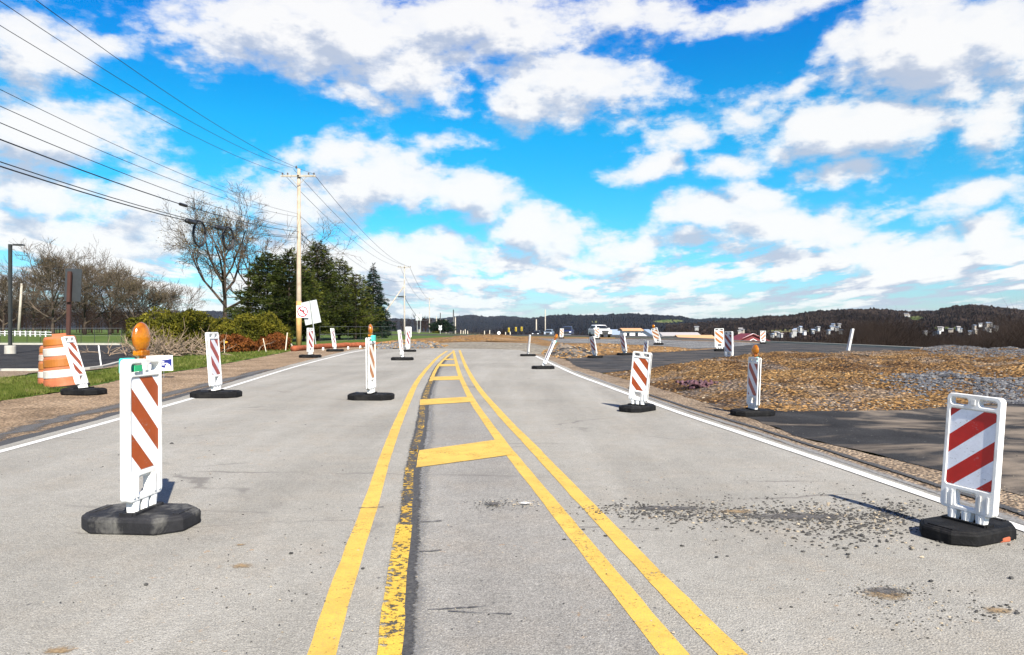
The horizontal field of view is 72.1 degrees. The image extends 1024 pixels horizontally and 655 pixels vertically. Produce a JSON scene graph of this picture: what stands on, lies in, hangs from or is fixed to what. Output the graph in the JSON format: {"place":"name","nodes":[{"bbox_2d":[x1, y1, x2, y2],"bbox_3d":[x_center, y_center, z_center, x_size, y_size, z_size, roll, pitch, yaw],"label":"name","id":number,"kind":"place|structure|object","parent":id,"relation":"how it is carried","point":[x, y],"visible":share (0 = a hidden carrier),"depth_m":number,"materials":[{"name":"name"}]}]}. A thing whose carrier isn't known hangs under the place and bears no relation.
{"place":"outdoors","nodes":[
{"label":"outdoors","id":0,"kind":"place"},
{"bbox_2d":[0,364,118,377],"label":"driveway","id":1,"kind":"structure","parent":0,"point":[8,373],"depth_m":20.49,"materials":[{"name":"asphalt"}]},
{"bbox_2d":[0,345,135,367],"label":"parking lot","id":2,"kind":"structure","parent":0,"point":[25,356],"depth_m":31.70,"materials":[{"name":"asphalt"}]},
{"bbox_2d":[4,244,24,353],"bbox_3d":[-24.850,-1.426,35.146,0.900,5.473,0.492,0,0,0],"label":"light pole","id":3,"kind":"object","parent":2,"relation":"on","point":[9,348],"visible":1,"depth_m":35.08,"materials":[{"name":"metal"}]},
{"bbox_2d":[60,336,106,394],"bbox_3d":[-8.439,0.742,13.876,0.849,1.135,0.526,0,0,12],"label":"striped panel","id":4,"kind":"object","parent":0,"point":[74,358],"visible":1,"depth_m":13.78,"materials":[{"name":"plastic"}]},
{"bbox_2d":[0,366,283,445],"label":"shoulder asphalt","id":5,"kind":"structure","parent":0,"point":[24,437],"depth_m":9.42,"materials":[{"name":"asphalt"}]},
{"bbox_2d":[0,347,359,441],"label":"shoulder","id":6,"kind":"object","parent":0,"point":[18,412],"visible":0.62,"depth_m":13.26},
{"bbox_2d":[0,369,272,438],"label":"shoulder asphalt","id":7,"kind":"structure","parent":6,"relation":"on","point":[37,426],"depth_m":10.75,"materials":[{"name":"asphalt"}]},
{"bbox_2d":[146,355,172,370],"bbox_3d":[-9.278,1.040,18.353,0.881,0.641,0.019,0,0,0],"label":"yard sign","id":8,"kind":"object","parent":6,"relation":"on","point":[167,362],"visible":0.36,"depth_m":18.35,"materials":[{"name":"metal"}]},
{"bbox_2d":[299,328,321,357],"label":"striped panel","id":9,"kind":"object","parent":6,"relation":"on","point":[310,342],"visible":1,"depth_m":30.60,"materials":[{"name":"plastic"}]},
{"bbox_2d":[290,342,379,350],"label":"clay sock","id":10,"kind":"object","parent":6,"relation":"on","point":[325,346],"visible":0.47,"depth_m":44.27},
{"bbox_2d":[0,310,700,332],"bbox_3d":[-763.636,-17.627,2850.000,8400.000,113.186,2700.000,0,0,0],"label":"hills","id":11,"kind":"structure","parent":0,"point":[468,323],"depth_m":2181.43,"materials":[{"name":"plant"}]},
{"bbox_2d":[392,342,553,354],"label":"pale ground","id":12,"kind":"structure","parent":0,"point":[535,348],"depth_m":49.06,"materials":[{"name":"concrete"}]},
{"bbox_2d":[362,340,442,348],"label":"rubble bank","id":13,"kind":"structure","parent":12,"relation":"on","point":[418,344],"depth_m":45.19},
{"bbox_2d":[0,349,1023,654],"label":"road","id":14,"kind":"structure","parent":0,"point":[250,499],"depth_m":4.54,"materials":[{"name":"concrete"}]},
{"bbox_2d":[81,322,200,535],"bbox_3d":[-2.444,0.636,4.651,0.701,1.347,0.427,0,0,5],"label":"striped panel","id":15,"kind":"object","parent":14,"relation":"on","point":[137,512],"visible":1,"depth_m":4.57,"materials":[{"name":"plastic"}]},
{"bbox_2d":[0,350,361,451],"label":"white line","id":16,"kind":"object","parent":14,"relation":"on","point":[47,438],"visible":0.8,"depth_m":9.48,"materials":[{"name":"paint"}]},
{"bbox_2d":[190,332,241,397],"bbox_3d":[-5.571,0.699,13.265,0.883,1.222,0.548,0,0,-2],"label":"striped panel","id":17,"kind":"object","parent":14,"relation":"on","point":[213,359],"visible":1,"depth_m":13.12,"materials":[{"name":"plastic"}]},
{"bbox_2d":[347,324,394,400],"bbox_3d":[-2.569,0.622,12.844,0.816,1.376,0.506,0,0,4],"label":"striped panel","id":18,"kind":"object","parent":14,"relation":"on","point":[371,394],"visible":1,"depth_m":12.69,"materials":[{"name":"plastic"}]},
{"bbox_2d":[307,351,446,654],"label":"yellow line","id":19,"kind":"object","parent":14,"relation":"on","point":[333,613],"visible":1,"depth_m":3.95,"materials":[{"name":"paint"}]},
{"bbox_2d":[377,524,411,654],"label":"yellow line","id":20,"kind":"object","parent":14,"relation":"on","point":[396,646],"visible":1,"depth_m":3.37,"materials":[{"name":"paint"}]},
{"bbox_2d":[391,330,413,359],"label":"striped panel","id":21,"kind":"object","parent":14,"relation":"on","point":[402,357],"visible":1,"depth_m":28.04,"materials":[{"name":"plastic"}]},
{"bbox_2d":[398,449,417,523],"bbox_3d":[-0.894,1.303,6.163,0.107,0.001,3.023,0,0,-7],"label":"yellow line","id":22,"kind":"object","parent":14,"relation":"on","point":[407,508],"visible":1,"depth_m":5.58,"materials":[{"name":"paint"}]},
{"bbox_2d":[384,356,450,654],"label":"road seam","id":23,"kind":"object","parent":14,"relation":"on","point":[411,586],"visible":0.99,"depth_m":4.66,"materials":[{"name":"asphalt"}]},
{"bbox_2d":[1,398,1023,654],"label":"loose gravel","id":24,"kind":"structure","parent":14,"relation":"on","point":[787,510],"depth_m":4.80,"materials":[{"name":"gravel"}]},
{"bbox_2d":[413,353,663,654],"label":"median","id":25,"kind":"object","parent":14,"relation":"on","point":[528,591],"visible":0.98,"depth_m":3.77,"materials":[{"name":"concrete"}]},
{"bbox_2d":[420,397,472,404],"bbox_3d":[-1.169,1.302,12.553,1.420,0.001,0.862,0,0,-32],"label":"hatch bar","id":26,"kind":"object","parent":25,"relation":"on","point":[444,400],"visible":1,"depth_m":12.55,"materials":[{"name":"yellow paint"}]},
{"bbox_2d":[416,439,510,466],"bbox_3d":[-0.481,1.302,7.356,1.690,0.001,0.841,0,0,-42],"label":"hatch bar","id":27,"kind":"object","parent":25,"relation":"on","point":[457,453],"visible":1,"depth_m":7.33,"materials":[{"name":"yellow paint"}]},
{"bbox_2d":[532,334,557,368],"bbox_3d":[1.037,0.756,22.304,0.816,1.108,0.453,0,0,-6],"label":"striped panel","id":28,"kind":"object","parent":14,"relation":"on","point":[549,351],"visible":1,"depth_m":22.12,"materials":[{"name":"plastic"}]},
{"bbox_2d":[452,350,689,654],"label":"yellow line","id":29,"kind":"object","parent":14,"relation":"on","point":[667,642],"visible":0.99,"depth_m":3.88,"materials":[{"name":"paint"}]},
{"bbox_2d":[459,350,747,654],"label":"yellow line","id":30,"kind":"object","parent":14,"relation":"on","point":[675,597],"visible":0.99,"depth_m":3.97,"materials":[{"name":"paint"}]},
{"bbox_2d":[535,356,1023,530],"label":"white line","id":31,"kind":"object","parent":14,"relation":"on","point":[929,496],"visible":0.86,"depth_m":7.11,"materials":[{"name":"paint"}]},
{"bbox_2d":[745,512,840,518],"bbox_3d":[1.940,1.305,4.874,2.074,0.001,0.466,0,0,0],"label":"stain","id":32,"kind":"object","parent":14,"relation":"on","point":[795,515],"visible":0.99,"depth_m":4.86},
{"bbox_2d":[919,393,1016,546],"bbox_3d":[2.868,0.866,4.433,0.593,0.888,0.381,0,0,-24],"label":"striped panel","id":33,"kind":"object","parent":14,"relation":"on","point":[973,444],"visible":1,"depth_m":4.38,"materials":[{"name":"plastic"}]},
{"bbox_2d":[0,330,1023,496],"bbox_3d":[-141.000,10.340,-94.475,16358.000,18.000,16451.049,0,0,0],"label":"ground","id":34,"kind":"structure","parent":0,"point":[103,337],"depth_m":85.76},
{"bbox_2d":[17,283,22,334],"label":"leaning pole","id":35,"kind":"object","parent":34,"relation":"on","point":[19,311],"visible":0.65,"depth_m":119.85,"materials":[{"name":"grey wood"}]},
{"bbox_2d":[0,259,53,334],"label":"bare tree","id":36,"kind":"object","parent":34,"relation":"on","point":[3,283],"visible":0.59,"depth_m":134.95,"materials":[{"name":"brown plant"}]},
{"bbox_2d":[0,256,87,333],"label":"bare tree","id":37,"kind":"object","parent":34,"relation":"on","point":[30,307],"visible":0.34,"depth_m":139.80,"materials":[{"name":"brown plant"}]},
{"bbox_2d":[0,361,118,370],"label":"kerb","id":38,"kind":"structure","parent":34,"relation":"on","point":[85,368],"depth_m":21.29,"materials":[{"name":"concrete"}]},
{"bbox_2d":[0,343,121,344],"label":"kerb","id":39,"kind":"structure","parent":34,"relation":"on","point":[77,344],"depth_m":53.61,"materials":[{"name":"concrete"}]},
{"bbox_2d":[0,231,128,334],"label":"bare tree","id":40,"kind":"object","parent":34,"relation":"on","point":[55,263],"visible":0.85,"depth_m":119.82,"materials":[{"name":"brown plant"}]},
{"bbox_2d":[0,295,156,333],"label":"bare woods","id":41,"kind":"object","parent":34,"relation":"on","point":[91,314],"visible":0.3,"depth_m":160.79,"materials":[{"name":"plant"}]},
{"bbox_2d":[23,244,140,334],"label":"bare tree","id":42,"kind":"object","parent":34,"relation":"on","point":[102,265],"visible":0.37,"depth_m":130.51,"materials":[{"name":"brown plant"}]},
{"bbox_2d":[53,258,169,334],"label":"bare tree","id":43,"kind":"object","parent":34,"relation":"on","point":[101,298],"visible":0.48,"depth_m":127.38,"materials":[{"name":"brown plant"}]},
{"bbox_2d":[87,261,185,329],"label":"bare tree","id":44,"kind":"object","parent":34,"relation":"on","point":[126,289],"visible":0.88,"depth_m":121.33,"materials":[{"name":"brown plant"}]},
{"bbox_2d":[6,350,290,399],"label":"verge grass","id":45,"kind":"structure","parent":34,"relation":"on","point":[165,372],"depth_m":22.02,"materials":[{"name":"plant"}]},
{"bbox_2d":[38,346,43,383],"bbox_3d":[-10.430,0.837,15.997,0.783,0.954,0.783,0,2,30],"label":"traffic barrel","id":46,"kind":"object","parent":45,"relation":"on","point":[40,371],"visible":0.23,"depth_m":15.74,"materials":[{"name":"orange plastic"}]},
{"bbox_2d":[43,333,89,388],"bbox_3d":[-9.790,0.723,15.312,0.975,1.188,0.975,-5,2,-20],"label":"traffic barrel","id":47,"kind":"object","parent":45,"relation":"on","point":[57,370],"visible":0.56,"depth_m":15.00,"materials":[{"name":"orange plastic"}]},
{"bbox_2d":[64,268,81,334],"bbox_3d":[-11.268,-0.092,17.999,0.456,2.854,0.162,0,0,0],"label":"sign back","id":48,"kind":"object","parent":45,"relation":"on","point":[73,283],"visible":0.88,"depth_m":18.07,"materials":[{"name":"metal"}]},
{"bbox_2d":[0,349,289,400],"bbox_3d":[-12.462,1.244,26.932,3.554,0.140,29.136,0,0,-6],"label":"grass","id":49,"kind":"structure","parent":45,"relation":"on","point":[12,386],"depth_m":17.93,"materials":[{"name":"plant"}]},
{"bbox_2d":[79,323,273,356],"bbox_3d":[-15.894,0.568,32.425,10.166,2.108,4.201,0,0,0],"label":"branch pile","id":50,"kind":"object","parent":45,"relation":"on","point":[162,348],"visible":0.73,"depth_m":32.53,"materials":[{"name":"plant"}]},
{"bbox_2d":[219,333,255,352],"bbox_3d":[-15.411,0.820,38.507,2.965,1.175,2.594,0,0,0],"label":"dead shrub","id":51,"kind":"object","parent":45,"relation":"on","point":[245,344],"visible":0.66,"depth_m":37.82,"materials":[{"name":"brown plant"}]},
{"bbox_2d":[247,331,290,350],"bbox_3d":[-14.056,0.787,40.316,2.602,1.212,2.610,0,0,0],"label":"dead shrub","id":52,"kind":"object","parent":45,"relation":"on","point":[277,338],"visible":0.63,"depth_m":39.74,"materials":[{"name":"brown plant"}]},
{"bbox_2d":[100,272,209,318],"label":"bare tree","id":53,"kind":"object","parent":34,"relation":"on","point":[156,299],"visible":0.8,"depth_m":124.70,"materials":[{"name":"brown plant"}]},
{"bbox_2d":[125,306,215,352],"bbox_3d":[-17.680,0.104,36.995,4.503,2.579,5.080,0,0,0],"label":"yew bush","id":54,"kind":"object","parent":34,"relation":"on","point":[192,320],"visible":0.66,"depth_m":35.69,"materials":[{"name":"green plant"}]},
{"bbox_2d":[210,312,267,351],"bbox_3d":[-16.205,0.222,39.953,4.087,2.338,4.265,0,0,35],"label":"yew bush","id":55,"kind":"object","parent":34,"relation":"on","point":[243,325],"visible":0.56,"depth_m":39.47,"materials":[{"name":"green plant"}]},
{"bbox_2d":[218,238,274,307],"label":"bare tree","id":56,"kind":"object","parent":34,"relation":"on","point":[242,262],"visible":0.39,"depth_m":80.11,"materials":[{"name":"brown plant"}]},
{"bbox_2d":[223,251,290,318],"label":"conifer","id":57,"kind":"object","parent":34,"relation":"on","point":[257,287],"visible":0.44,"depth_m":68.91,"materials":[{"name":"green plant"}]},
{"bbox_2d":[151,181,364,319],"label":"bare tree","id":58,"kind":"object","parent":34,"relation":"on","point":[222,277],"visible":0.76,"depth_m":74.37,"materials":[{"name":"grey plant"}]},
{"bbox_2d":[234,310,292,350],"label":"yew bush","id":59,"kind":"object","parent":34,"relation":"on","point":[273,323],"visible":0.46,"depth_m":40.97,"materials":[{"name":"green plant"}]},
{"bbox_2d":[254,247,322,336],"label":"conifer","id":60,"kind":"object","parent":34,"relation":"on","point":[278,302],"visible":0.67,"depth_m":65.38,"materials":[{"name":"green plant"}]},
{"bbox_2d":[280,165,315,345],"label":"utility pole","id":61,"kind":"object","parent":34,"relation":"on","point":[298,320],"visible":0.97,"depth_m":50.43,"materials":[{"name":"brown wood"}]},
{"bbox_2d":[0,25,281,172],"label":"overhead wire","id":62,"kind":"object","parent":61,"relation":"attached to","point":[118,95],"visible":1,"depth_m":25.85,"materials":[{"name":"metal"}]},
{"bbox_2d":[0,161,287,235],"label":"overhead wire","id":63,"kind":"object","parent":61,"relation":"attached to","point":[121,200],"visible":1,"depth_m":23.94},
{"bbox_2d":[0,1,291,167],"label":"overhead wire","id":64,"kind":"object","parent":61,"relation":"attached to","point":[120,79],"visible":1,"depth_m":24.34,"materials":[{"name":"metal"}]},
{"bbox_2d":[0,106,296,216],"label":"overhead wire","id":65,"kind":"object","parent":61,"relation":"attached to","point":[122,159],"visible":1,"depth_m":24.11,"materials":[{"name":"metal"}]},
{"bbox_2d":[0,139,297,231],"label":"overhead wire","id":66,"kind":"object","parent":61,"relation":"attached to","point":[122,184],"visible":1,"depth_m":23.91,"materials":[{"name":"metal"}]},
{"bbox_2d":[0,166,297,237],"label":"overhead wire","id":67,"kind":"object","parent":61,"relation":"attached to","point":[115,201],"visible":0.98,"depth_m":23.41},
{"bbox_2d":[192,220,206,246],"bbox_3d":[-14.137,-4.247,31.847,0.097,1.228,0.949,0,0,12],"label":"cable loop","id":68,"kind":"object","parent":67,"relation":"hanging from","point":[205,234],"visible":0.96,"depth_m":31.82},
{"bbox_2d":[0,122,297,227],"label":"overhead wire","id":69,"kind":"object","parent":61,"relation":"attached to","point":[124,173],"visible":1,"depth_m":24.18,"materials":[{"name":"metal"}]},
{"bbox_2d":[0,89,297,213],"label":"overhead wire","id":70,"kind":"object","parent":61,"relation":"attached to","point":[125,149],"visible":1,"depth_m":24.46,"materials":[{"name":"metal"}]},
{"bbox_2d":[36,0,312,173],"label":"overhead wire","id":71,"kind":"object","parent":61,"relation":"attached to","point":[151,82],"visible":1,"depth_m":24.00,"materials":[{"name":"metal"}]},
{"bbox_2d":[282,268,334,340],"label":"conifer","id":72,"kind":"object","parent":34,"relation":"on","point":[320,297],"visible":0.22,"depth_m":67.95,"materials":[{"name":"green plant"}]},
{"bbox_2d":[297,300,320,343],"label":"road sign","id":73,"kind":"object","parent":34,"relation":"on","point":[308,311],"visible":0.99,"depth_m":46.55,"materials":[{"name":"metal"}]},
{"bbox_2d":[301,239,358,339],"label":"conifer","id":74,"kind":"object","parent":34,"relation":"on","point":[326,287],"visible":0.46,"depth_m":73.52,"materials":[{"name":"green plant"}]},
{"bbox_2d":[325,256,370,338],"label":"conifer","id":75,"kind":"object","parent":34,"relation":"on","point":[344,273],"visible":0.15,"depth_m":81.66,"materials":[{"name":"green plant"}]},
{"bbox_2d":[330,272,384,339],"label":"conifer","id":76,"kind":"object","parent":34,"relation":"on","point":[354,329],"visible":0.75,"depth_m":77.62,"materials":[{"name":"green plant"}]},
{"bbox_2d":[347,263,397,337],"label":"conifer","id":77,"kind":"object","parent":34,"relation":"on","point":[384,331],"visible":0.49,"depth_m":87.62,"materials":[{"name":"green plant"}]},
{"bbox_2d":[393,312,439,331],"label":"bare woods","id":78,"kind":"object","parent":34,"relation":"on","point":[423,324],"visible":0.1,"depth_m":289.55,"materials":[{"name":"plant"}]},
{"bbox_2d":[427,318,456,332],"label":"conifer","id":79,"kind":"object","parent":34,"relation":"on","point":[438,323],"visible":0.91,"depth_m":198.71,"materials":[{"name":"green plant"}]},
{"bbox_2d":[618,328,643,335],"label":"building","id":80,"kind":"structure","parent":34,"relation":"on","point":[632,331],"depth_m":126.51,"materials":[{"name":"white"}]},
{"bbox_2d":[457,326,807,341],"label":"bare woods","id":81,"kind":"object","parent":34,"relation":"on","point":[691,330],"visible":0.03,"depth_m":324.78,"materials":[{"name":"plant"}]},
{"bbox_2d":[659,332,699,336],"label":"building","id":82,"kind":"structure","parent":34,"relation":"on","point":[667,334],"depth_m":148.87,"materials":[{"name":"white"}]},
{"bbox_2d":[733,333,769,340],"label":"barn","id":83,"kind":"structure","parent":34,"relation":"on","point":[748,336],"depth_m":136.43,"materials":[{"name":"red"}]},
{"bbox_2d":[776,299,1023,348],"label":"bare woods","id":84,"kind":"object","parent":34,"relation":"on","point":[889,335],"visible":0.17,"depth_m":105.68,"materials":[{"name":"plant"}]},
{"bbox_2d":[0,0,1023,318],"label":"sky","id":85,"kind":"structure","parent":0,"point":[696,159],"materials":[{"name":"blue"}]},
{"bbox_2d":[320,334,714,339],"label":"road","id":86,"kind":"structure","parent":0,"point":[559,335],"depth_m":116.17,"materials":[{"name":"asphalt"}]},
{"bbox_2d":[588,325,611,336],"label":"parked car","id":87,"kind":"object","parent":86,"relation":"on","point":[604,330],"visible":0.81,"depth_m":97.03,"materials":[{"name":"white paint"}]},
{"bbox_2d":[384,336,759,358],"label":"torn ground","id":88,"kind":"structure","parent":0,"point":[543,342],"depth_m":66.78,"materials":[{"name":"soil"}]},
{"bbox_2d":[418,334,541,341],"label":"orange ridge","id":89,"kind":"structure","parent":88,"relation":"on","point":[480,338],"depth_m":69.55,"materials":[{"name":"soil"}]},
{"bbox_2d":[574,343,688,357],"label":"dirt bank","id":90,"kind":"structure","parent":88,"relation":"on","point":[635,347],"depth_m":39.69,"materials":[{"name":"soil"}]},
{"bbox_2d":[543,343,591,358],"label":"rubble bank","id":91,"kind":"structure","parent":90,"relation":"on","point":[561,347],"depth_m":33.53,"materials":[{"name":"stone"}]},
{"bbox_2d":[542,339,758,348],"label":"gravel bank","id":92,"kind":"structure","parent":88,"relation":"on","point":[692,344],"depth_m":62.05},
{"bbox_2d":[615,337,920,348],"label":"kerb","id":93,"kind":"structure","parent":88,"relation":"on","point":[905,347],"depth_m":57.53,"materials":[{"name":"concrete"}]},
{"bbox_2d":[506,313,746,334],"bbox_3d":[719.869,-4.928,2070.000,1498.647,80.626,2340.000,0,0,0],"label":"hills","id":94,"kind":"structure","parent":0,"point":[557,322],"depth_m":1555.92,"materials":[{"name":"plant"}]},
{"bbox_2d":[619,351,655,412],"bbox_3d":[1.985,0.842,11.102,0.431,0.936,0.671,0,0,44],"label":"striped panel","id":95,"kind":"object","parent":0,"point":[640,374],"visible":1,"depth_m":11.05,"materials":[{"name":"plastic"}]},
{"bbox_2d":[566,342,907,372],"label":"side road","id":96,"kind":"structure","parent":0,"point":[609,363],"depth_m":34.21,"materials":[{"name":"asphalt"}]},
{"bbox_2d":[714,328,723,350],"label":"striped panel","id":97,"kind":"object","parent":96,"relation":"on","point":[719,335],"visible":0.97,"depth_m":39.05,"materials":[{"name":"plastic"}]},
{"bbox_2d":[605,371,932,410],"bbox_3d":[15.095,1.313,25.169,15.260,0.001,36.986,0,0,43],"label":"dirt base","id":98,"kind":"object","parent":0,"point":[694,398],"visible":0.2,"depth_m":13.12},
{"bbox_2d":[361,340,1022,410],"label":"rubble","id":99,"kind":"object","parent":98,"relation":"on","point":[435,346],"visible":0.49,"depth_m":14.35,"materials":[{"name":"stone"}]},
{"bbox_2d":[724,331,732,356],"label":"striped panel","id":100,"kind":"object","parent":98,"relation":"on","point":[728,341],"visible":0.91,"depth_m":27.49,"materials":[{"name":"plastic"}]},
{"bbox_2d":[608,346,1023,410],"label":"dirt mound","id":101,"kind":"object","parent":98,"relation":"on","point":[818,388],"visible":0.86,"depth_m":15.35,"materials":[{"name":"soil"}]},
{"bbox_2d":[360,340,1023,410],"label":"dirt clods","id":102,"kind":"object","parent":101,"relation":"on","point":[787,406],"visible":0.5,"depth_m":14.28,"materials":[{"name":"soil"}]},
{"bbox_2d":[675,379,730,388],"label":"purple flowering weeds","id":103,"kind":"object","parent":101,"relation":"on","point":[693,383],"visible":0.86,"depth_m":14.47,"materials":[{"name":"plant"}]},
{"bbox_2d":[536,354,1023,520],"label":"shoulder","id":104,"kind":"object","parent":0,"point":[929,474],"visible":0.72,"depth_m":7.85},
{"bbox_2d":[576,371,1023,524],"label":"shoulder edge","id":105,"kind":"object","parent":104,"relation":"on","point":[1014,519],"visible":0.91,"depth_m":6.97,"materials":[{"name":"paint"}]},
{"bbox_2d":[627,387,1023,514],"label":"shoulder edge","id":106,"kind":"object","parent":104,"relation":"on","point":[936,484],"visible":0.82,"depth_m":7.07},
{"bbox_2d":[666,304,1023,342],"bbox_3d":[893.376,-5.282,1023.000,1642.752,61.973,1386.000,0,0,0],"label":"hills","id":107,"kind":"structure","parent":0,"point":[952,316],"depth_m":723.25,"materials":[{"name":"plant"}]},
{"bbox_2d":[748,403,1023,495],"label":"dark asphalt apron","id":108,"kind":"object","parent":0,"point":[915,436],"visible":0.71,"depth_m":8.79,"materials":[{"name":"asphalt"}]},
{"bbox_2d":[730,345,774,416],"bbox_3d":[3.607,0.783,10.552,0.625,1.054,0.387,0,0,-6],"label":"striped panel","id":109,"kind":"object","parent":108,"relation":"on","point":[754,379],"visible":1,"depth_m":10.47,"materials":[{"name":"plastic"}]},
{"bbox_2d":[861,345,1023,403],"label":"crushed stone","id":110,"kind":"object","parent":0,"point":[956,376],"visible":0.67,"depth_m":13.59,"materials":[{"name":"gravel"}]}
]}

